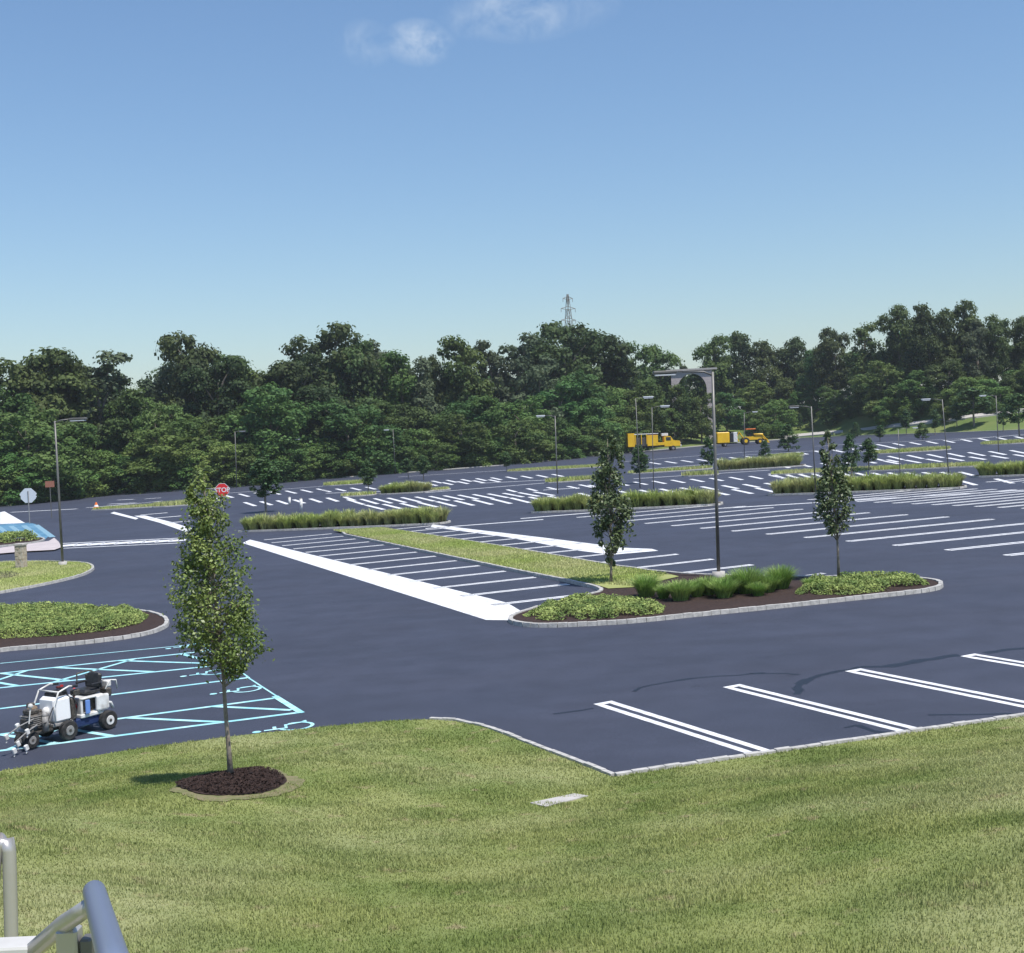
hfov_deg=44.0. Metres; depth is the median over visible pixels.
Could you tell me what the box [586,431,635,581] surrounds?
island tree
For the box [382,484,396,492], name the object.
grass clump
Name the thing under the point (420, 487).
grass clump
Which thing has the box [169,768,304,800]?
dead grass ring
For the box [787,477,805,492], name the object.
grass clump
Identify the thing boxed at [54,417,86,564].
lamp post
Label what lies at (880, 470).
planting bed
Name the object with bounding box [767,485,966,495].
planting bed
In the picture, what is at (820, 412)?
shrub
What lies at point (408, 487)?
grass clump
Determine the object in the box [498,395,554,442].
woodland tree
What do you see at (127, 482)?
shrub
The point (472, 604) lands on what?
white markings
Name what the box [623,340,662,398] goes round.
woodland tree
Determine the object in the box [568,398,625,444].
woodland tree
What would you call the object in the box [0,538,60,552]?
sidewalk
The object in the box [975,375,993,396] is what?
woodland tree
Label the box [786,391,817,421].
woodland tree
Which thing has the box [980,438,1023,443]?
bed grass
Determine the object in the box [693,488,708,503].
grass clump
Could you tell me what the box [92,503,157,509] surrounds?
bed grass
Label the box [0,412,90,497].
woodland tree
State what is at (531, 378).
woodland tree
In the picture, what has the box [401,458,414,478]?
young tree
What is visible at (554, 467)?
bed grass
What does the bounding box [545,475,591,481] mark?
bed grass
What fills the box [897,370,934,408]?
woodland tree
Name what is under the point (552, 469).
planting bed
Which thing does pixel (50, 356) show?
woodland tree
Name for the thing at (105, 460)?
shrub
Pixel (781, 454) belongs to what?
bed grass
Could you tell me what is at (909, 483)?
grass clump
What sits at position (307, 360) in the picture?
woodland tree
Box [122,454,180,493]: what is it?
shrub
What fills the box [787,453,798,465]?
grass clump
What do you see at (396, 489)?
grass clump
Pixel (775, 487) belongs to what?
grass clump
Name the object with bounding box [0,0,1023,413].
sky
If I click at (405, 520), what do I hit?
grass clump
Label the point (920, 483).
grass clump
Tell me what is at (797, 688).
crack seal
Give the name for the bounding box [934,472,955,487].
grass clump
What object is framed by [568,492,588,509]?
grass clump
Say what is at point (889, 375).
woodland tree
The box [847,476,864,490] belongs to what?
grass clump
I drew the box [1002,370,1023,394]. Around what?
shrub
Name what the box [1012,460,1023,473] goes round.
grass clump
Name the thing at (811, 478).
grass clump
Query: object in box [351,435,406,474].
shrub
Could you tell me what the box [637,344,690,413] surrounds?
woodland tree
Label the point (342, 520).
grass clump
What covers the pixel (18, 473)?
shrub
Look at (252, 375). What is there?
woodland tree
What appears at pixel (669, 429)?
woodland tree
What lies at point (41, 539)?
planting island
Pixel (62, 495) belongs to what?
shrub
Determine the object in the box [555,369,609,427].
woodland tree
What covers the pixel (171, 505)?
planting bed
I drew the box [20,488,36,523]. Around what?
stop sign
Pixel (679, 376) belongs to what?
arch bridge
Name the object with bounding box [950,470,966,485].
grass clump
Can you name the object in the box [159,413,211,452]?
woodland tree
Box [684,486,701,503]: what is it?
grass clump
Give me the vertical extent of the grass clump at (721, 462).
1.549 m
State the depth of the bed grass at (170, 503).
153.61 m
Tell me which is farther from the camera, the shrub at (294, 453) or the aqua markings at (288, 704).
the shrub at (294, 453)
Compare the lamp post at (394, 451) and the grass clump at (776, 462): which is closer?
the grass clump at (776, 462)
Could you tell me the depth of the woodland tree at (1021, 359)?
287.74 m
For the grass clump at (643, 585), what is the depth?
43.39 m
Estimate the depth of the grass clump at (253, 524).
94.73 m
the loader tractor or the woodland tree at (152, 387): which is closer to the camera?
the woodland tree at (152, 387)
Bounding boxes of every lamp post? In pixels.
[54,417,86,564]
[235,430,245,487]
[384,429,395,473]
[536,415,557,493]
[635,396,653,487]
[652,370,724,577]
[652,405,669,488]
[744,411,757,456]
[788,405,815,490]
[898,427,917,473]
[921,399,948,471]
[979,395,998,451]
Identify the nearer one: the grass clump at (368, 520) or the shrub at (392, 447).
the grass clump at (368, 520)
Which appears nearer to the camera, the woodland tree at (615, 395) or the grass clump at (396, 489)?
the grass clump at (396, 489)
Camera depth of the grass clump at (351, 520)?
91.62 m
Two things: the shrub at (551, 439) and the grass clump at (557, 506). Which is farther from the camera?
the shrub at (551, 439)
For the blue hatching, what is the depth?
120.71 m
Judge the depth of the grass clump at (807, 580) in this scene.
42.82 m
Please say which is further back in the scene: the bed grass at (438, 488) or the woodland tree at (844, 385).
the woodland tree at (844, 385)
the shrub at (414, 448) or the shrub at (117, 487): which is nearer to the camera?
the shrub at (117, 487)
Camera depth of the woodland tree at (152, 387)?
246.27 m
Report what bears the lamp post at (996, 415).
on the asphalt
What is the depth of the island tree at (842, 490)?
44.51 m
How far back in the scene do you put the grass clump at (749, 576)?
42.52 m
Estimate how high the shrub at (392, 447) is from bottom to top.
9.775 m
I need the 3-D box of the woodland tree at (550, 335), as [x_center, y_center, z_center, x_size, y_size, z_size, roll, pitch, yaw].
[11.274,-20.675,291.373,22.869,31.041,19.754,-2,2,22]
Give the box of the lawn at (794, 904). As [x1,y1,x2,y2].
[0,717,1023,952]
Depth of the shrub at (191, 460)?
219.05 m
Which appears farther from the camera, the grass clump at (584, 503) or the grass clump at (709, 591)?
the grass clump at (584, 503)
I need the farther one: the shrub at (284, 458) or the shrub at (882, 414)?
the shrub at (882, 414)
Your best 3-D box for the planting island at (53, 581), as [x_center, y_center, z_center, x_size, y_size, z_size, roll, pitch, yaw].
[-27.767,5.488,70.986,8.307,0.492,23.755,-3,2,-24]
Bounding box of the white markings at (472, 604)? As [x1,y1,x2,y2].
[0,434,1023,752]
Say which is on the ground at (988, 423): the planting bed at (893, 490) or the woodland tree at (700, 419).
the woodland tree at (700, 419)
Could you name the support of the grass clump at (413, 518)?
on the planting bed at (344, 527)
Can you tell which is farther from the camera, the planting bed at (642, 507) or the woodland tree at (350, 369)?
the woodland tree at (350, 369)
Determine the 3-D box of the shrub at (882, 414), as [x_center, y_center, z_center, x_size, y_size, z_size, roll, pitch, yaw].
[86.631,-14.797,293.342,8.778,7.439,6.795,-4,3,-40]
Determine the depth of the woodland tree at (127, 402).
228.06 m
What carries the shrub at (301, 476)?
on the ground at (988, 423)
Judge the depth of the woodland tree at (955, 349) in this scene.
293.41 m
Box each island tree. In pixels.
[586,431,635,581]
[812,429,857,574]
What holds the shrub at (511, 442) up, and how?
on the ground at (988, 423)
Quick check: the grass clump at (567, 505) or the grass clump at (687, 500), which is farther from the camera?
the grass clump at (567, 505)
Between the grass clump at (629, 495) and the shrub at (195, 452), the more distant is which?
the shrub at (195, 452)
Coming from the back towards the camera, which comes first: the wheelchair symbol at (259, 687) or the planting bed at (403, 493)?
the planting bed at (403, 493)
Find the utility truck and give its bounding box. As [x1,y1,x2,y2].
[626,433,680,451]
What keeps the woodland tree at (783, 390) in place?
on the ground at (988, 423)
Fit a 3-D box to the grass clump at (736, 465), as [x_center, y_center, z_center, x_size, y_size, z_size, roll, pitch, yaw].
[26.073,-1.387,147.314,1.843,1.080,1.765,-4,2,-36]
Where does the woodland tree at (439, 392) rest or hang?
on the ground at (988, 423)
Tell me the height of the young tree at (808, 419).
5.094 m
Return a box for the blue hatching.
[0,525,54,536]
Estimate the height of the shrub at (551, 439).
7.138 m
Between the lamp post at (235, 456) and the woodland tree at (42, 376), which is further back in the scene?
the woodland tree at (42, 376)
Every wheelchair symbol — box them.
[180,670,220,676]
[210,685,261,694]
[252,720,313,732]
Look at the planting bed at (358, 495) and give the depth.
145.63 m
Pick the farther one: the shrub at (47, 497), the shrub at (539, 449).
the shrub at (539, 449)
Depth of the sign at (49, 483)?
144.10 m
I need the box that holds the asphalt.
[0,430,1023,771]
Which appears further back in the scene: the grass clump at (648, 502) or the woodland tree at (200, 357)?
the woodland tree at (200, 357)
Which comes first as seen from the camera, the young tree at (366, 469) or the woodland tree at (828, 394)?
the young tree at (366, 469)
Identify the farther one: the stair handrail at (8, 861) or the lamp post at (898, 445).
the lamp post at (898, 445)
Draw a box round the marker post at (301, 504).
[299,498,302,510]
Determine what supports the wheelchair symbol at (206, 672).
on the asphalt
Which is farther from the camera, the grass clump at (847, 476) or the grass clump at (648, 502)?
the grass clump at (847, 476)
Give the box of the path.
[782,408,1022,438]
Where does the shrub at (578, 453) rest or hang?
on the ground at (988, 423)
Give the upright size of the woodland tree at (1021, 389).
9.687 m
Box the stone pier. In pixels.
[13,543,27,567]
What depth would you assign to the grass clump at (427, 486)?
145.67 m
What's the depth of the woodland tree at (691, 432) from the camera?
321.60 m
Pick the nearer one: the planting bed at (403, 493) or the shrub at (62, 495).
the planting bed at (403, 493)
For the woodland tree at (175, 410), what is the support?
on the ground at (988, 423)
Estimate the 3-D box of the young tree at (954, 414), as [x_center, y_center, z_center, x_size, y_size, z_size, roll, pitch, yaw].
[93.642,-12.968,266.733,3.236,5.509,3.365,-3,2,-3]
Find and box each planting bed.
[91,506,151,510]
[152,502,215,507]
[238,520,450,531]
[323,482,372,485]
[340,493,376,496]
[376,490,433,494]
[507,466,599,471]
[531,502,722,512]
[545,479,590,482]
[627,467,712,473]
[681,473,718,476]
[713,464,805,470]
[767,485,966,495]
[771,466,976,474]
[875,448,950,453]
[972,473,1023,477]
[981,442,1023,444]
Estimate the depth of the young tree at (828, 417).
317.45 m
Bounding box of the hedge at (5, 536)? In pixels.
[0,529,39,542]
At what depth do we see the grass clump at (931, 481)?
90.10 m
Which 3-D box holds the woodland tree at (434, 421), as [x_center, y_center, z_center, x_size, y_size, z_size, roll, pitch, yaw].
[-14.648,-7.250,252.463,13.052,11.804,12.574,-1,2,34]
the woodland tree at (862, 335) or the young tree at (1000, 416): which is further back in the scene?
the woodland tree at (862, 335)
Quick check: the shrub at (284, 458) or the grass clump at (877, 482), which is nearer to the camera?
the grass clump at (877, 482)
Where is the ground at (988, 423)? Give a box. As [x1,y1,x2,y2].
[19,396,1023,502]
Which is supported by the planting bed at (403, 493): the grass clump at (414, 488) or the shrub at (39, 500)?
the grass clump at (414, 488)
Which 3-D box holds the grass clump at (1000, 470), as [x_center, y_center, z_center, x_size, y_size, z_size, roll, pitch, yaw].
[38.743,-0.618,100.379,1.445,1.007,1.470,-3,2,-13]
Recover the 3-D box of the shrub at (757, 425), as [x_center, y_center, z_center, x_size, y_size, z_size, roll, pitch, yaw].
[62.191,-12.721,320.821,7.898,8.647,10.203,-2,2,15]
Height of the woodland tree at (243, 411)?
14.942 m
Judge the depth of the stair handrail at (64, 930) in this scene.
1.95 m
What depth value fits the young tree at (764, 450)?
178.69 m
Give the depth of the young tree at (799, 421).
329.42 m
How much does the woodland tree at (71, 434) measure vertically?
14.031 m
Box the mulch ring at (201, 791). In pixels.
[176,770,286,794]
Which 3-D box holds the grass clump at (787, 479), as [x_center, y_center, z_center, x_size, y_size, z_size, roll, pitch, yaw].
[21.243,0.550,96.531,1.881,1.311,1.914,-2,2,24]
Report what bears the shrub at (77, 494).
on the ground at (988, 423)
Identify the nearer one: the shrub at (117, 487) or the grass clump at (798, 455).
the grass clump at (798, 455)
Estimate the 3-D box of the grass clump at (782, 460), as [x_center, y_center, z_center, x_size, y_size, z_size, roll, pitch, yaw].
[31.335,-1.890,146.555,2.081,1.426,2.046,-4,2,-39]
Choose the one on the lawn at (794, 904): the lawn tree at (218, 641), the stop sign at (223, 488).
the lawn tree at (218, 641)
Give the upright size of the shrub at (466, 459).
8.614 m
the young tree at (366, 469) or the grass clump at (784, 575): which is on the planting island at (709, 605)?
the grass clump at (784, 575)
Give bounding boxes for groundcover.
[0,601,147,638]
[522,592,665,619]
[795,570,928,594]
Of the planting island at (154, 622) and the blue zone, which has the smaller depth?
the planting island at (154, 622)
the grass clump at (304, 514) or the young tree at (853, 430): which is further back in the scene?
the young tree at (853, 430)
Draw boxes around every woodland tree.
[0,346,104,450]
[0,386,34,442]
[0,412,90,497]
[0,431,21,463]
[3,347,104,437]
[6,404,102,470]
[48,420,100,481]
[63,349,143,448]
[81,423,123,459]
[82,372,128,418]
[102,386,159,456]
[104,378,169,424]
[119,416,207,489]
[122,396,188,489]
[139,353,191,420]
[150,353,255,409]
[154,330,223,425]
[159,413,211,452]
[179,355,264,441]
[183,417,231,452]
[210,404,268,460]
[213,360,277,424]
[218,381,325,472]
[238,360,323,434]
[259,414,300,441]
[279,321,395,439]
[285,350,337,410]
[292,385,355,444]
[296,413,337,445]
[303,397,405,475]
[317,335,386,439]
[317,400,378,440]
[363,339,397,393]
[365,402,407,450]
[377,349,423,428]
[388,402,435,450]
[396,356,446,420]
[413,410,466,448]
[422,354,446,414]
[425,412,490,467]
[436,334,500,432]
[440,395,500,440]
[466,395,509,437]
[471,339,517,419]
[497,331,542,416]
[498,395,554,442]
[510,354,565,428]
[511,320,609,408]
[531,380,592,435]
[555,321,645,405]
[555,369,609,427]
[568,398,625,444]
[588,383,636,433]
[601,340,638,405]
[615,379,670,448]
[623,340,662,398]
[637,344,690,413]
[647,402,685,441]
[663,383,695,444]
[679,364,690,407]
[683,416,697,440]
[684,333,734,417]
[684,392,726,443]
[715,392,747,431]
[724,330,760,405]
[733,380,774,427]
[747,338,791,416]
[761,376,804,415]
[778,336,809,410]
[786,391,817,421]
[794,347,833,410]
[811,326,853,392]
[813,364,849,394]
[815,386,844,419]
[831,351,860,389]
[841,321,885,388]
[846,370,880,406]
[849,360,910,415]
[871,303,923,384]
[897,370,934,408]
[902,302,954,383]
[922,358,966,396]
[938,299,987,376]
[960,319,999,379]
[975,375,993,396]
[979,312,1014,381]
[997,373,1022,400]
[1003,315,1023,373]
[1008,361,1023,403]
[1017,336,1023,368]
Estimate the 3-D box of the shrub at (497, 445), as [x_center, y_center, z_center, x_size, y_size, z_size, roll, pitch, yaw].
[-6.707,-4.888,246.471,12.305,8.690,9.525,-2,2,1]
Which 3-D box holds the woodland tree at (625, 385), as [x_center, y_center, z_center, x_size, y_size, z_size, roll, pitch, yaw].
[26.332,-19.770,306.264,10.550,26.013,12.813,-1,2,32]
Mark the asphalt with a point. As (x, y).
(348, 650)
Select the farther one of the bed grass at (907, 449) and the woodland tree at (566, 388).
the woodland tree at (566, 388)
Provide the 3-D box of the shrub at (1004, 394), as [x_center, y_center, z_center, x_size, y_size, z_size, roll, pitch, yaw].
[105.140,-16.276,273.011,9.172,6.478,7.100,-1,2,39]
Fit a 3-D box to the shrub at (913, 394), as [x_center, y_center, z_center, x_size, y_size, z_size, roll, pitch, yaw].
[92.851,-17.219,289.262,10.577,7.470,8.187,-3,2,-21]
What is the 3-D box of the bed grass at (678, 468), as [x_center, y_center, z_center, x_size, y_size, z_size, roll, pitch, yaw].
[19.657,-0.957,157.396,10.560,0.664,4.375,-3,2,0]
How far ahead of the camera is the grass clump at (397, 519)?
90.15 m
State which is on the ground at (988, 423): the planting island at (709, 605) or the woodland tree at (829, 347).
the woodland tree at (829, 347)
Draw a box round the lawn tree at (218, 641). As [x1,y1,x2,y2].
[162,469,274,775]
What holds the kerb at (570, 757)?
on the asphalt
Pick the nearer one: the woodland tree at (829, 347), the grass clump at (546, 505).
the grass clump at (546, 505)
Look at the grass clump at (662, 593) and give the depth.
42.73 m
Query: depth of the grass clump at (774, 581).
42.50 m
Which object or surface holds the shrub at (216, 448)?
on the ground at (988, 423)
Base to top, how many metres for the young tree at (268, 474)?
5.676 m
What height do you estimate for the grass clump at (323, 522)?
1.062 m
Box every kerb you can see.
[0,429,1023,506]
[429,717,614,776]
[614,713,1023,775]
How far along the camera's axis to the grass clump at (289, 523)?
93.60 m
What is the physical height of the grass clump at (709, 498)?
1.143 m
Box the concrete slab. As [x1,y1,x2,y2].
[530,793,587,806]
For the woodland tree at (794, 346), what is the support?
on the ground at (988, 423)
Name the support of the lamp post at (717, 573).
on the planting island at (709, 605)
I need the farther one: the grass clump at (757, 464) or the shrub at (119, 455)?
the shrub at (119, 455)
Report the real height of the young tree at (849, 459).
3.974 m
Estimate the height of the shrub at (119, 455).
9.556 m
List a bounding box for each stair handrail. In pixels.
[0,832,18,936]
[0,880,128,952]
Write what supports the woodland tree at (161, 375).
on the ground at (988, 423)
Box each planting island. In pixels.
[0,537,44,546]
[0,560,93,593]
[0,609,168,651]
[339,528,942,627]
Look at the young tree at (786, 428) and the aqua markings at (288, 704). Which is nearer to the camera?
the aqua markings at (288, 704)
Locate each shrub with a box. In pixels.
[0,452,51,505]
[0,460,41,504]
[0,470,19,506]
[16,469,56,503]
[34,470,71,501]
[45,463,79,501]
[54,452,100,499]
[64,463,95,498]
[70,447,127,497]
[93,449,129,491]
[96,456,147,495]
[112,472,149,492]
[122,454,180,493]
[150,463,194,491]
[162,455,206,491]
[171,450,212,488]
[190,440,253,487]
[191,452,229,487]
[209,443,261,486]
[230,448,279,484]
[250,445,309,481]
[257,437,314,482]
[285,456,318,480]
[293,443,328,479]
[306,442,349,478]
[313,441,354,478]
[335,445,353,476]
[336,431,400,475]
[350,450,376,475]
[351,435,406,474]
[386,434,429,473]
[393,439,426,471]
[395,428,450,471]
[417,440,456,470]
[431,445,460,468]
[445,431,498,467]
[450,442,471,467]
[456,429,508,466]
[483,437,512,464]
[489,419,554,463]
[495,437,526,463]
[512,427,554,462]
[528,433,566,461]
[529,416,585,459]
[552,425,590,458]
[571,426,606,456]
[579,424,610,455]
[596,432,623,453]
[610,417,651,449]
[610,421,636,452]
[742,409,772,440]
[756,399,798,438]
[815,398,845,424]
[833,388,859,418]
[860,392,889,418]
[871,396,897,426]
[882,397,899,417]
[888,390,920,419]
[895,404,922,422]
[898,385,930,413]
[913,387,943,415]
[928,397,954,422]
[929,390,962,414]
[940,377,986,416]
[968,378,1011,412]
[980,386,1023,410]
[983,399,999,413]
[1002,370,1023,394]
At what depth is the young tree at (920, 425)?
222.43 m
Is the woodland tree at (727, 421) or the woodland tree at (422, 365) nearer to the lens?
the woodland tree at (422, 365)
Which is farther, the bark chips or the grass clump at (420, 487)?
the grass clump at (420, 487)
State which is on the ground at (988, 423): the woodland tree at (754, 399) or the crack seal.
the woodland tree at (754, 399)
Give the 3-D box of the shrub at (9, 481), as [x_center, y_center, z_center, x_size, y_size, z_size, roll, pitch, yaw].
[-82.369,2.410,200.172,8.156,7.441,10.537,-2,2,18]
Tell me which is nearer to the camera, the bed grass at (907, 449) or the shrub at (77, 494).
the bed grass at (907, 449)
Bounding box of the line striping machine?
[4,669,117,756]
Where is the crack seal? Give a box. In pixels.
[553,647,1023,732]
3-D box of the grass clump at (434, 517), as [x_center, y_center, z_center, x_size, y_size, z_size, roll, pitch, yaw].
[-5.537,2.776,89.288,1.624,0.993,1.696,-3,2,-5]
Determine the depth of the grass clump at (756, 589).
41.86 m
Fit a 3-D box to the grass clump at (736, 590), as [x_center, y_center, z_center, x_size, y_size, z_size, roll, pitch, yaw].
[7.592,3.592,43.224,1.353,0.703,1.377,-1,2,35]
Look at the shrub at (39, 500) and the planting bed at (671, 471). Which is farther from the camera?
the shrub at (39, 500)
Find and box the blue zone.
[0,523,47,538]
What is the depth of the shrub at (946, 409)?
274.27 m
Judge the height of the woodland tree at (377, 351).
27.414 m
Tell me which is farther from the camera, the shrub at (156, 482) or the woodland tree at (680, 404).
the woodland tree at (680, 404)
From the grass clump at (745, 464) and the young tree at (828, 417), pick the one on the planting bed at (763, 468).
the grass clump at (745, 464)
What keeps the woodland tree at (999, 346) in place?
on the ground at (988, 423)
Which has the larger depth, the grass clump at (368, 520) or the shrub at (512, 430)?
the shrub at (512, 430)
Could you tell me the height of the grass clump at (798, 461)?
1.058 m
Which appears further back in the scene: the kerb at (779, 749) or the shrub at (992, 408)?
the shrub at (992, 408)
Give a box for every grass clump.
[239,516,251,529]
[241,516,259,529]
[255,513,269,528]
[255,513,272,529]
[263,518,275,528]
[273,511,287,519]
[273,515,287,528]
[279,515,294,528]
[289,512,299,526]
[291,514,305,527]
[297,517,309,527]
[300,512,312,526]
[305,513,320,527]
[318,513,327,526]
[322,509,341,526]
[335,512,351,526]
[339,507,358,516]
[346,512,360,525]
[353,514,364,525]
[355,509,370,524]
[361,508,378,525]
[370,512,382,524]
[377,510,394,524]
[379,485,385,493]
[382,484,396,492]
[388,508,405,523]
[392,485,399,492]
[398,483,406,492]
[398,507,413,523]
[404,481,414,491]
[404,508,419,523]
[410,481,422,491]
[414,505,433,522]
[416,481,424,491]
[423,482,432,490]
[424,510,442,522]
[433,506,451,521]
[529,497,544,510]
[540,496,556,510]
[549,497,564,510]
[560,497,573,509]
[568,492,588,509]
[579,497,592,509]
[620,493,634,506]
[624,573,663,596]
[630,490,645,506]
[639,491,656,506]
[647,491,661,505]
[650,583,669,598]
[656,490,675,505]
[661,577,704,600]
[668,488,678,504]
[674,490,689,504]
[681,493,695,504]
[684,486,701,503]
[689,578,707,596]
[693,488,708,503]
[694,575,720,594]
[699,489,719,503]
[705,576,741,597]
[717,458,730,469]
[721,573,738,592]
[723,462,730,469]
[723,565,767,593]
[728,459,737,469]
[731,460,741,468]
[737,459,744,468]
[738,459,748,468]
[742,580,769,595]
[745,456,760,467]
[752,457,766,467]
[756,455,767,467]
[757,572,780,592]
[761,563,799,588]
[762,457,772,466]
[765,456,774,466]
[768,479,783,493]
[772,456,781,466]
[774,454,788,465]
[778,480,794,492]
[780,455,789,465]
[781,476,797,491]
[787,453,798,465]
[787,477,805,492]
[790,452,803,458]
[793,457,802,464]
[798,479,814,492]
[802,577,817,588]
[804,474,819,491]
[808,478,819,491]
[845,473,858,489]
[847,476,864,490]
[861,479,873,490]
[862,472,880,488]
[867,474,888,489]
[881,476,893,489]
[889,472,906,489]
[902,475,916,488]
[903,471,917,477]
[912,474,927,488]
[923,474,941,487]
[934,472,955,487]
[945,474,959,486]
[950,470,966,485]
[974,460,993,475]
[985,463,999,475]
[996,462,1006,474]
[1002,462,1017,474]
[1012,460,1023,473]
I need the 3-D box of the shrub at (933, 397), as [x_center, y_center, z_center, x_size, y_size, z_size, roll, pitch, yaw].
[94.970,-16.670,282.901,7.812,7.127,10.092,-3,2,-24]
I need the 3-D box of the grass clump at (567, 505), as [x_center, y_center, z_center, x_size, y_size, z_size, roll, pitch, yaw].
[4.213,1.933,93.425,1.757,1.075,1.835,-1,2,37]
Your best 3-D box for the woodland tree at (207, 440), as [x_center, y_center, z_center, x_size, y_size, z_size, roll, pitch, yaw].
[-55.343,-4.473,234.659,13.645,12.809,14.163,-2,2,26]
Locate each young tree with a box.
[246,454,284,511]
[357,460,376,491]
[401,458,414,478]
[415,455,430,480]
[501,452,511,468]
[630,445,649,482]
[699,437,713,465]
[758,440,771,456]
[776,424,801,451]
[797,413,802,428]
[805,410,814,428]
[821,403,842,425]
[840,433,862,475]
[849,422,860,436]
[857,437,877,469]
[873,425,885,437]
[900,409,912,434]
[914,422,929,439]
[928,409,939,434]
[948,402,961,425]
[952,387,995,426]
[996,407,1007,431]
[1001,393,1023,435]
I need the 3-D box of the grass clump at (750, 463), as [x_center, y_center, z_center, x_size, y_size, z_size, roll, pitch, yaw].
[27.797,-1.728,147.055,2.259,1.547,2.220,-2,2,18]
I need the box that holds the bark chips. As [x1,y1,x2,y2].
[175,766,284,793]
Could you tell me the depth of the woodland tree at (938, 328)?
291.58 m
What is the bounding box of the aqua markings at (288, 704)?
[0,645,303,750]
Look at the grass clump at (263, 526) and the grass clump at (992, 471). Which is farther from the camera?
the grass clump at (992, 471)
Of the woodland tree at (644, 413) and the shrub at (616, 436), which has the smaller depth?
the shrub at (616, 436)
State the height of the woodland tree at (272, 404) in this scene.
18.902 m
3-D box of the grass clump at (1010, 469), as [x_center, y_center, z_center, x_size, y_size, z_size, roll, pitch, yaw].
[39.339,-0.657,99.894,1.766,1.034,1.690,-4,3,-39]
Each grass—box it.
[0,560,92,590]
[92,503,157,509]
[152,498,204,505]
[323,479,362,484]
[334,527,666,585]
[341,491,376,495]
[423,486,449,490]
[507,464,600,470]
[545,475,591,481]
[628,465,712,472]
[681,469,719,475]
[766,452,803,456]
[771,461,982,473]
[875,445,950,452]
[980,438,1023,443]
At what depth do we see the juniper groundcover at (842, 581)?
41.90 m
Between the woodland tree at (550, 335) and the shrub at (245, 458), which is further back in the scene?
the woodland tree at (550, 335)
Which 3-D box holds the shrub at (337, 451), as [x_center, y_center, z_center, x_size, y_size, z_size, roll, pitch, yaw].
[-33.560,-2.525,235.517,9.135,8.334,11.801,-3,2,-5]
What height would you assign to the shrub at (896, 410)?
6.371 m
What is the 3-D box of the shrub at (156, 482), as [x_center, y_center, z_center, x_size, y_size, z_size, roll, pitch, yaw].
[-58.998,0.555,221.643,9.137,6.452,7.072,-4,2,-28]
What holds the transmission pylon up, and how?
on the ground at (988, 423)
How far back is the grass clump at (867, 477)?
93.30 m
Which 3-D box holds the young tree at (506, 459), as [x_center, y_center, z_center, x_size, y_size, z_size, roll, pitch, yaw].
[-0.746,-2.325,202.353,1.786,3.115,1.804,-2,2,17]
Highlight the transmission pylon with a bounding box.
[561,294,575,347]
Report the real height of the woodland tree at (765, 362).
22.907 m
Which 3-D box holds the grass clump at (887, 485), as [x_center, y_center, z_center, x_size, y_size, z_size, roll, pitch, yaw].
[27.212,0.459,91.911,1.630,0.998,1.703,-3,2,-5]
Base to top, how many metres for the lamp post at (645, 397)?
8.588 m
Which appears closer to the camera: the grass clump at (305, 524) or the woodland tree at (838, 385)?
the grass clump at (305, 524)
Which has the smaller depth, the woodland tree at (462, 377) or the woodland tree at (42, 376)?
the woodland tree at (42, 376)
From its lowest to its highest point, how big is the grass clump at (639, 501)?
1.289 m
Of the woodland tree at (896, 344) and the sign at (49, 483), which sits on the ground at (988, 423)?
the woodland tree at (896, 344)
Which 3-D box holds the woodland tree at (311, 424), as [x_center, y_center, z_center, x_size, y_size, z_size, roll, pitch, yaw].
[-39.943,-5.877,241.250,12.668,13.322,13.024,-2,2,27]
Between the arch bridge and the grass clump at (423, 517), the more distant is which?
the arch bridge
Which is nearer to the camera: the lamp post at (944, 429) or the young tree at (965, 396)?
the lamp post at (944, 429)
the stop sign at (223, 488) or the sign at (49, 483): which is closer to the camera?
the stop sign at (223, 488)
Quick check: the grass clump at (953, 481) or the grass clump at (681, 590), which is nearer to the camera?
the grass clump at (681, 590)
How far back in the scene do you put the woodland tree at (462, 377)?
266.42 m
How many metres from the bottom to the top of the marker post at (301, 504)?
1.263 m
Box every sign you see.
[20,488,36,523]
[45,481,53,517]
[215,483,229,525]
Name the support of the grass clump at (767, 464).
on the planting bed at (763, 468)
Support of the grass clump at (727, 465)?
on the planting bed at (763, 468)
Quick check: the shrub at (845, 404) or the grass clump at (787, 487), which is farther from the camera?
the shrub at (845, 404)
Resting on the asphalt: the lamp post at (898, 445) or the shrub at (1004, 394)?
the lamp post at (898, 445)
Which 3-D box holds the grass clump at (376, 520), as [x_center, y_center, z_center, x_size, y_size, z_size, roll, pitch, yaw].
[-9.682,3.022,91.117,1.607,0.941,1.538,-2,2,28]
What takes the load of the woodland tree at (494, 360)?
on the ground at (988, 423)
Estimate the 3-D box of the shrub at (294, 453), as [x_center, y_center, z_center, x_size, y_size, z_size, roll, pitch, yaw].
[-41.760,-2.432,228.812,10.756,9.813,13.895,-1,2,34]
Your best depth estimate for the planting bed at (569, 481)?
145.69 m
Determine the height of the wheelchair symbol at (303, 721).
0.031 m
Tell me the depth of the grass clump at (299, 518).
93.33 m
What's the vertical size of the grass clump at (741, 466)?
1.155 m
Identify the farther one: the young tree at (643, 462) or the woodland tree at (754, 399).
the woodland tree at (754, 399)
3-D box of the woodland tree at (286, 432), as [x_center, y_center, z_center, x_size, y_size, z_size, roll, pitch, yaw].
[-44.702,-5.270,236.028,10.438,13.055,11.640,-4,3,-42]
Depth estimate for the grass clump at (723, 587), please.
41.91 m
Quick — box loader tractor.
[737,428,768,444]
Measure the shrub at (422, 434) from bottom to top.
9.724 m
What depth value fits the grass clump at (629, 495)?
91.17 m
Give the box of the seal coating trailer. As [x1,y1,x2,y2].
[716,432,739,446]
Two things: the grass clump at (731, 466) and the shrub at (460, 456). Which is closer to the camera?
the grass clump at (731, 466)
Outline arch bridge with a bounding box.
[666,367,716,439]

